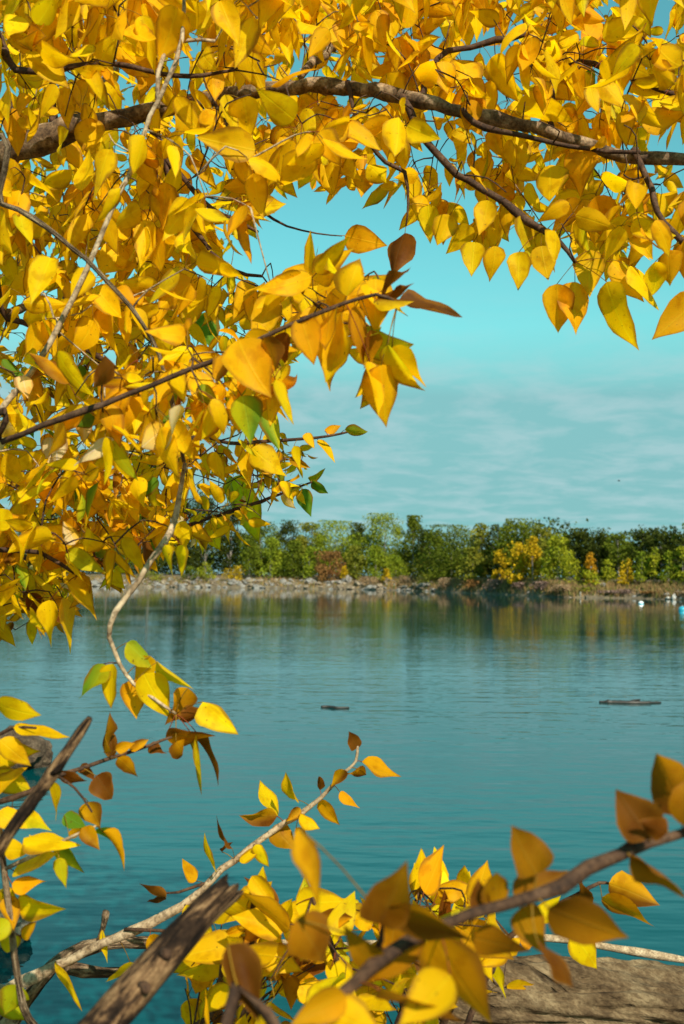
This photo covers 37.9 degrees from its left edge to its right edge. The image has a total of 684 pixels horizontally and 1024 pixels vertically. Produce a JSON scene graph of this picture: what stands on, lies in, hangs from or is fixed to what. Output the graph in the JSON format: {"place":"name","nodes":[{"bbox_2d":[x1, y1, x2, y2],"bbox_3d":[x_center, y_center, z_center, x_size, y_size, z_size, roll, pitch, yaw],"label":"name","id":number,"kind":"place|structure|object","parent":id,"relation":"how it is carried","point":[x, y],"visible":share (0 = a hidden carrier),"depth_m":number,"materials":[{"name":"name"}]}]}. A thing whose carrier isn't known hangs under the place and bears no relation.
{"place":"outdoors","nodes":[
{"label":"outdoors","id":0,"kind":"place"},
{"bbox_2d":[0,586,683,1023],"bbox_3d":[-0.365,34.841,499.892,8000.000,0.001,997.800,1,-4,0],"label":"lake water","id":1,"kind":"structure","parent":0,"point":[480,724],"depth_m":13.54,"materials":[{"name":"teal liquid"}]},
{"bbox_2d":[0,901,30,947],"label":"lake boulder","id":2,"kind":"object","parent":1,"relation":"in","point":[21,923],"visible":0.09,"depth_m":5.93,"materials":[{"name":"grey stone"}]},
{"bbox_2d":[0,723,52,768],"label":"lake boulder","id":3,"kind":"object","parent":1,"relation":"in","point":[43,757],"visible":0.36,"depth_m":11.30,"materials":[{"name":"grey stone"}]},
{"bbox_2d":[321,705,348,708],"bbox_3d":[-0.124,3.283,16.728,0.490,0.058,0.125,0,-4,15],"label":"floating branch","id":4,"kind":"object","parent":1,"relation":"on","point":[328,706],"visible":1,"depth_m":16.70,"materials":[{"name":"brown wood"}]},
{"bbox_2d":[438,954,683,1023],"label":"driftwood log","id":5,"kind":"object","parent":1,"relation":"on","point":[609,990],"visible":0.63,"depth_m":3.96,"materials":[{"name":"brown wood"}]},
{"bbox_2d":[282,934,683,962],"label":"pale stick","id":6,"kind":"object","parent":5,"relation":"on","point":[642,952],"visible":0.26,"depth_m":4.33,"materials":[{"name":"beige wood"}]},
{"bbox_2d":[505,979,533,989],"bbox_3d":[0.693,1.869,3.925,0.167,0.060,0.025,2,-4,-18],"label":"fallen leaf","id":7,"kind":"object","parent":5,"relation":"on","point":[517,984],"visible":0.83,"depth_m":3.93,"materials":[{"name":"yellow plant"}]},
{"bbox_2d":[599,699,660,703],"bbox_3d":[5.177,3.413,17.857,1.116,0.099,0.258,1,-4,-10],"label":"floating branch","id":8,"kind":"object","parent":1,"relation":"on","point":[635,701],"visible":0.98,"depth_m":17.79,"materials":[{"name":"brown wood"}]},
{"bbox_2d":[0,0,683,576],"label":"sky","id":9,"kind":"structure","parent":0,"point":[516,416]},
{"bbox_2d":[67,573,683,599],"bbox_3d":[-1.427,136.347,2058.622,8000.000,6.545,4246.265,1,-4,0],"label":"ground","id":10,"kind":"structure","parent":0,"point":[484,591],"depth_m":172.60,"materials":[{"name":"brown soil"}]},
{"bbox_2d":[0,716,91,857],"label":"dead stick","id":11,"kind":"object","parent":10,"relation":"on","point":[44,785],"visible":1,"depth_m":1.16,"materials":[{"name":"brown wood"}]},
{"bbox_2d":[50,507,86,572],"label":"shore tree","id":12,"kind":"object","parent":10,"relation":"on","point":[56,515],"visible":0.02,"depth_m":196.55,"materials":[{"name":"green plant"}]},
{"bbox_2d":[0,696,171,1023],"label":"poplar sapling","id":13,"kind":"object","parent":10,"relation":"on","point":[38,848],"visible":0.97,"depth_m":1.50,"materials":[{"name":"yellow plant"}]},
{"bbox_2d":[91,580,100,585],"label":"shore rock","id":14,"kind":"object","parent":10,"relation":"on","point":[95,582],"visible":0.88,"depth_m":180.34,"materials":[{"name":"white stone"}]},
{"bbox_2d":[90,517,133,573],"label":"shore tree","id":15,"kind":"object","parent":10,"relation":"on","point":[119,554],"visible":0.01,"depth_m":195.51,"materials":[{"name":"green plant"}]},
{"bbox_2d":[0,909,285,1023],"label":"fallen branch","id":16,"kind":"object","parent":10,"relation":"on","point":[76,969],"visible":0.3,"depth_m":1.99,"materials":[{"name":"brown wood"}]},
{"bbox_2d":[129,517,167,572],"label":"shore tree","id":17,"kind":"object","parent":10,"relation":"on","point":[157,562],"visible":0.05,"depth_m":196.31,"materials":[{"name":"green plant"}]},
{"bbox_2d":[136,570,163,580],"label":"shore shrub","id":18,"kind":"object","parent":10,"relation":"on","point":[148,574],"visible":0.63,"depth_m":184.04,"materials":[{"name":"plant"}]},
{"bbox_2d":[77,873,243,1023],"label":"broken branch","id":19,"kind":"object","parent":10,"relation":"on","point":[130,993],"visible":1,"depth_m":1.04,"materials":[{"name":"brown wood"}]},
{"bbox_2d":[172,498,196,573],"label":"shore tree","id":20,"kind":"object","parent":10,"relation":"on","point":[190,560],"visible":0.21,"depth_m":200.23,"materials":[{"name":"green plant"}]},
{"bbox_2d":[180,565,196,579],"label":"shore shrub","id":21,"kind":"object","parent":10,"relation":"on","point":[190,569],"visible":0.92,"depth_m":186.57,"materials":[{"name":"green plant"}]},
{"bbox_2d":[0,731,400,1020],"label":"leaning shoot","id":22,"kind":"object","parent":10,"relation":"on","point":[279,835],"visible":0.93,"depth_m":1.90,"materials":[{"name":"yellow plant"}]},
{"bbox_2d":[188,491,221,574],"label":"shore tree","id":23,"kind":"object","parent":10,"relation":"on","point":[197,505],"visible":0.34,"depth_m":203.34,"materials":[{"name":"green plant"}]},
{"bbox_2d":[196,561,216,579],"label":"shore shrub","id":24,"kind":"object","parent":10,"relation":"on","point":[206,576],"visible":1,"depth_m":186.91,"materials":[{"name":"green plant"}]},
{"bbox_2d":[215,501,243,575],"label":"shore tree","id":25,"kind":"object","parent":10,"relation":"on","point":[234,538],"visible":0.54,"depth_m":204.17,"materials":[{"name":"green plant"}]},
{"bbox_2d":[227,578,236,584],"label":"shore rock","id":26,"kind":"object","parent":10,"relation":"on","point":[233,580],"visible":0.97,"depth_m":186.24,"materials":[{"name":"grey stone"}]},
{"bbox_2d":[222,565,246,581],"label":"shore shrub","id":27,"kind":"object","parent":10,"relation":"on","point":[235,577],"visible":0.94,"depth_m":187.99,"materials":[{"name":"yellow plant"}]},
{"bbox_2d":[234,539,265,576],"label":"shore sapling","id":28,"kind":"object","parent":10,"relation":"on","point":[245,555],"visible":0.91,"depth_m":190.01,"materials":[{"name":"green plant"}]},
{"bbox_2d":[236,521,283,575],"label":"shore tree","id":29,"kind":"object","parent":10,"relation":"on","point":[264,560],"visible":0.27,"depth_m":197.56,"materials":[{"name":"green plant"}]},
{"bbox_2d":[255,537,285,577],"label":"shore sapling","id":30,"kind":"object","parent":10,"relation":"on","point":[271,544],"visible":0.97,"depth_m":189.92,"materials":[{"name":"green plant"}]},
{"bbox_2d":[270,520,307,574],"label":"shore tree","id":31,"kind":"object","parent":10,"relation":"on","point":[290,528],"visible":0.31,"depth_m":202.33,"materials":[{"name":"green plant"}]},
{"bbox_2d":[276,540,303,578],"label":"shore sapling","id":32,"kind":"object","parent":10,"relation":"on","point":[294,568],"visible":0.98,"depth_m":188.78,"materials":[{"name":"green plant"}]},
{"bbox_2d":[300,545,316,578],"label":"shore sapling","id":33,"kind":"object","parent":10,"relation":"on","point":[308,571],"visible":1,"depth_m":185.83,"materials":[{"name":"green plant"}]},
{"bbox_2d":[295,522,330,574],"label":"shore tree","id":34,"kind":"object","parent":10,"relation":"on","point":[307,527],"visible":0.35,"depth_m":197.41,"materials":[{"name":"green plant"}]},
{"bbox_2d":[313,551,349,580],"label":"shore shrub","id":35,"kind":"object","parent":10,"relation":"on","point":[323,573],"visible":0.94,"depth_m":182.59,"materials":[{"name":"brown plant"}]},
{"bbox_2d":[311,520,364,576],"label":"shore tree","id":36,"kind":"object","parent":10,"relation":"on","point":[333,541],"visible":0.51,"depth_m":192.57,"materials":[{"name":"green plant"}]},
{"bbox_2d":[336,584,343,588],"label":"shore rock","id":37,"kind":"object","parent":10,"relation":"on","point":[340,586],"visible":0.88,"depth_m":178.77,"materials":[{"name":"beige stone"}]},
{"bbox_2d":[0,0,683,794],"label":"poplar tree","id":38,"kind":"object","parent":10,"relation":"on","point":[324,304],"visible":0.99,"depth_m":2.06,"materials":[{"name":"yellow plant"}]},
{"bbox_2d":[340,565,347,577],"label":"shore shrub","id":39,"kind":"object","parent":10,"relation":"on","point":[344,571],"visible":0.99,"depth_m":181.63,"materials":[{"name":"yellow plant"}]},
{"bbox_2d":[341,575,351,582],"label":"shore rock","id":40,"kind":"object","parent":10,"relation":"on","point":[348,579],"visible":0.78,"depth_m":181.32,"materials":[{"name":"grey stone"}]},
{"bbox_2d":[16,517,683,579],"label":"woods","id":41,"kind":"object","parent":10,"relation":"on","point":[211,559],"visible":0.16,"depth_m":158.37,"materials":[{"name":"green plant"}]},
{"bbox_2d":[343,544,366,579],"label":"shore sapling","id":42,"kind":"object","parent":10,"relation":"on","point":[353,552],"visible":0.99,"depth_m":183.05,"materials":[{"name":"green plant"}]},
{"bbox_2d":[344,522,371,574],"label":"shore tree","id":43,"kind":"object","parent":10,"relation":"on","point":[359,528],"visible":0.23,"depth_m":198.66,"materials":[{"name":"green plant"}]},
{"bbox_2d":[364,585,375,589],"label":"shore rock","id":44,"kind":"object","parent":10,"relation":"on","point":[369,587],"visible":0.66,"depth_m":174.35,"materials":[{"name":"grey stone"}]},
{"bbox_2d":[360,576,380,584],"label":"shore shrub","id":45,"kind":"object","parent":10,"relation":"on","point":[366,578],"visible":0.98,"depth_m":177.32,"materials":[{"name":"brown plant"}]},
{"bbox_2d":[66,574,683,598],"bbox_3d":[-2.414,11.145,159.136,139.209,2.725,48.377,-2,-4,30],"label":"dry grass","id":46,"kind":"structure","parent":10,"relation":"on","point":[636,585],"depth_m":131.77,"materials":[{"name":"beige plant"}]},
{"bbox_2d":[367,545,382,579],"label":"shore sapling","id":47,"kind":"object","parent":10,"relation":"on","point":[376,553],"visible":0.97,"depth_m":179.53,"materials":[{"name":"green plant"}]},
{"bbox_2d":[356,513,411,576],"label":"shore tree","id":48,"kind":"object","parent":10,"relation":"on","point":[385,557],"visible":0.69,"depth_m":185.94,"materials":[{"name":"green plant"}]},
{"bbox_2d":[381,568,391,582],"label":"shore shrub","id":49,"kind":"object","parent":10,"relation":"on","point":[386,572],"visible":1,"depth_m":175.27,"materials":[{"name":"yellow plant"}]},
{"bbox_2d":[383,578,393,583],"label":"shore rock","id":50,"kind":"object","parent":10,"relation":"on","point":[386,580],"visible":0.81,"depth_m":175.06,"materials":[{"name":"beige stone"}]},
{"bbox_2d":[386,555,408,578],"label":"shore sapling","id":51,"kind":"object","parent":10,"relation":"on","point":[394,561],"visible":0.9,"depth_m":177.80,"materials":[{"name":"green plant"}]},
{"bbox_2d":[397,575,416,584],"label":"shore shrub","id":52,"kind":"object","parent":10,"relation":"on","point":[406,580],"visible":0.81,"depth_m":172.31,"materials":[{"name":"brown plant"}]},
{"bbox_2d":[400,515,427,577],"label":"shore tree","id":53,"kind":"object","parent":10,"relation":"on","point":[414,525],"visible":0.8,"depth_m":183.20,"materials":[{"name":"green plant"}]},
{"bbox_2d":[173,845,658,1023],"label":"poplar bush","id":54,"kind":"object","parent":10,"relation":"on","point":[261,915],"visible":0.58,"depth_m":1.66,"materials":[{"name":"yellow plant"}]},
{"bbox_2d":[409,555,432,579],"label":"shore sapling","id":55,"kind":"object","parent":10,"relation":"on","point":[418,566],"visible":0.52,"depth_m":170.87,"materials":[{"name":"green plant"}]},
{"bbox_2d":[415,574,435,584],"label":"shore shrub","id":56,"kind":"object","parent":10,"relation":"on","point":[424,576],"visible":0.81,"depth_m":165.59,"materials":[{"name":"green plant"}]},
{"bbox_2d":[413,529,442,576],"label":"shore tree","id":57,"kind":"object","parent":10,"relation":"on","point":[421,548],"visible":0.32,"depth_m":179.79,"materials":[{"name":"green plant"}]},
{"bbox_2d":[427,559,461,579],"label":"bush","id":58,"kind":"object","parent":10,"relation":"on","point":[442,571],"visible":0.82,"depth_m":164.09,"materials":[{"name":"green plant"}]},
{"bbox_2d":[437,577,454,586],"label":"shore shrub","id":59,"kind":"object","parent":10,"relation":"on","point":[445,580],"visible":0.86,"depth_m":158.88,"materials":[{"name":"brown plant"}]},
{"bbox_2d":[419,524,480,577],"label":"shore tree","id":60,"kind":"object","parent":10,"relation":"on","point":[447,537],"visible":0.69,"depth_m":166.84,"materials":[{"name":"green plant"}]},
{"bbox_2d":[221,753,683,1023],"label":"branch","id":61,"kind":"object","parent":10,"relation":"on","point":[449,973],"visible":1,"depth_m":0.81,"materials":[{"name":"yellow plant"}]},
{"bbox_2d":[455,546,485,581],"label":"shore sapling","id":62,"kind":"object","parent":10,"relation":"on","point":[470,552],"visible":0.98,"depth_m":153.11,"materials":[{"name":"green plant"}]},
{"bbox_2d":[462,579,481,586],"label":"shore shrub","id":63,"kind":"object","parent":10,"relation":"on","point":[471,582],"visible":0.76,"depth_m":149.25,"materials":[{"name":"brown plant"}]},
{"bbox_2d":[465,522,494,578],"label":"shore tree","id":64,"kind":"object","parent":10,"relation":"on","point":[480,540],"visible":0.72,"depth_m":154.68,"materials":[{"name":"green plant"}]},
{"bbox_2d":[482,579,502,588],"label":"shore shrub","id":65,"kind":"object","parent":10,"relation":"on","point":[493,581],"visible":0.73,"depth_m":142.02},
{"bbox_2d":[483,524,507,577],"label":"shore tree","id":66,"kind":"object","parent":10,"relation":"on","point":[492,530],"visible":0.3,"depth_m":153.16,"materials":[{"name":"green plant"}]},
{"bbox_2d":[490,549,508,578],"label":"shore sapling","id":67,"kind":"object","parent":10,"relation":"on","point":[500,556],"visible":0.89,"depth_m":143.55,"materials":[{"name":"yellow plant"}]},
{"bbox_2d":[486,517,544,578],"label":"shore tree","id":68,"kind":"object","parent":10,"relation":"on","point":[506,536],"visible":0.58,"depth_m":144.63,"materials":[{"name":"green plant"}]},
{"bbox_2d":[502,541,533,583],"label":"shore sapling","id":69,"kind":"object","parent":10,"relation":"on","point":[516,556],"visible":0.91,"depth_m":136.85,"materials":[{"name":"yellow plant"}]},
{"bbox_2d":[511,582,525,589],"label":"shore shrub","id":70,"kind":"object","parent":10,"relation":"on","point":[522,584],"visible":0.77,"depth_m":134.83,"materials":[{"name":"brown plant"}]},
{"bbox_2d":[523,536,544,580],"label":"shore sapling","id":71,"kind":"object","parent":10,"relation":"on","point":[533,549],"visible":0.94,"depth_m":134.16,"materials":[{"name":"yellow plant"}]},
{"bbox_2d":[529,581,549,589],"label":"shore shrub","id":72,"kind":"object","parent":10,"relation":"on","point":[542,584],"visible":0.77,"depth_m":128.72,"materials":[{"name":"brown plant"}]},
{"bbox_2d":[527,525,557,578],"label":"shore tree","id":73,"kind":"object","parent":10,"relation":"on","point":[542,533],"visible":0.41,"depth_m":137.84,"materials":[{"name":"green plant"}]},
{"bbox_2d":[536,532,574,579],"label":"shore tree","id":74,"kind":"object","parent":10,"relation":"on","point":[556,542],"visible":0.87,"depth_m":130.36,"materials":[{"name":"green plant"}]},
{"bbox_2d":[550,584,571,590],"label":"shore shrub","id":75,"kind":"object","parent":10,"relation":"on","point":[566,588],"visible":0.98,"depth_m":123.53,"materials":[{"name":"brown plant"}]},
{"bbox_2d":[558,551,582,583],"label":"shore sapling","id":76,"kind":"object","parent":10,"relation":"on","point":[569,562],"visible":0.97,"depth_m":126.16,"materials":[{"name":"green plant"}]},
{"bbox_2d":[561,528,594,578],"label":"shore tree","id":77,"kind":"object","parent":10,"relation":"on","point":[576,535],"visible":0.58,"depth_m":138.76,"materials":[{"name":"green plant"}]},
{"bbox_2d":[573,587,595,591],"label":"shore shrub","id":78,"kind":"object","parent":10,"relation":"on","point":[584,589],"visible":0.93,"depth_m":122.32,"materials":[{"name":"green plant"}]},
{"bbox_2d":[574,569,601,585],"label":"shrub","id":79,"kind":"object","parent":10,"relation":"on","point":[591,575],"visible":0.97,"depth_m":124.21,"materials":[{"name":"green plant"}]},
{"bbox_2d":[583,552,597,583],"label":"shore sapling","id":80,"kind":"object","parent":10,"relation":"on","point":[590,557],"visible":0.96,"depth_m":124.79,"materials":[{"name":"plant"}]},
{"bbox_2d":[580,527,616,578],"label":"shore tree","id":81,"kind":"object","parent":10,"relation":"on","point":[592,543],"visible":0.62,"depth_m":136.69,"materials":[{"name":"green plant"}]},
{"bbox_2d":[600,559,617,582],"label":"shore sapling","id":82,"kind":"object","parent":10,"relation":"on","point":[608,573],"visible":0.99,"depth_m":124.76,"materials":[{"name":"green plant"}]},
{"bbox_2d":[597,590,620,592],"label":"shore shrub","id":83,"kind":"object","parent":10,"relation":"on","point":[608,591],"visible":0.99,"depth_m":120.57,"materials":[{"name":"brown plant"}]},
{"bbox_2d":[601,533,637,578],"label":"shore tree","id":84,"kind":"object","parent":10,"relation":"on","point":[618,555],"visible":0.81,"depth_m":133.02,"materials":[{"name":"green plant"}]},
{"bbox_2d":[616,589,633,593],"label":"shore shrub","id":85,"kind":"object","parent":10,"relation":"on","point":[626,590],"visible":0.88,"depth_m":119.87,"materials":[{"name":"brown plant"}]},
{"bbox_2d":[617,558,636,584],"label":"shore sapling","id":86,"kind":"object","parent":10,"relation":"on","point":[627,578],"visible":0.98,"depth_m":122.91,"materials":[{"name":"yellow plant"}]},
{"bbox_2d":[631,551,652,583],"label":"shore sapling","id":87,"kind":"object","parent":10,"relation":"on","point":[639,575],"visible":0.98,"depth_m":121.59,"materials":[{"name":"green plant"}]},
{"bbox_2d":[633,524,659,579],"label":"shore tree","id":88,"kind":"object","parent":10,"relation":"on","point":[639,536],"visible":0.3,"depth_m":131.96,"materials":[{"name":"green plant"}]},
{"bbox_2d":[639,591,658,593],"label":"shore shrub","id":89,"kind":"object","parent":10,"relation":"on","point":[647,592],"visible":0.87,"depth_m":117.74,"materials":[{"name":"brown plant"}]},
{"bbox_2d":[646,547,660,580],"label":"shore sapling","id":90,"kind":"object","parent":10,"relation":"on","point":[651,558],"visible":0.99,"depth_m":120.79,"materials":[{"name":"green plant"}]},
{"bbox_2d":[640,527,677,579],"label":"shore tree","id":91,"kind":"object","parent":10,"relation":"on","point":[651,538],"visible":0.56,"depth_m":127.93,"materials":[{"name":"green plant"}]},
{"bbox_2d":[656,550,679,584],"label":"shore sapling","id":92,"kind":"object","parent":10,"relation":"on","point":[668,555],"visible":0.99,"depth_m":118.84,"materials":[{"name":"green plant"}]},
{"bbox_2d":[667,534,683,579],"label":"shore tree","id":93,"kind":"object","parent":10,"relation":"on","point":[679,541],"visible":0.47,"depth_m":124.22,"materials":[{"name":"green plant"}]},
{"bbox_2d":[670,545,683,584],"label":"shore sapling","id":94,"kind":"object","parent":10,"relation":"on","point":[680,552],"visible":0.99,"depth_m":117.56,"materials":[{"name":"green plant"}]}
]}

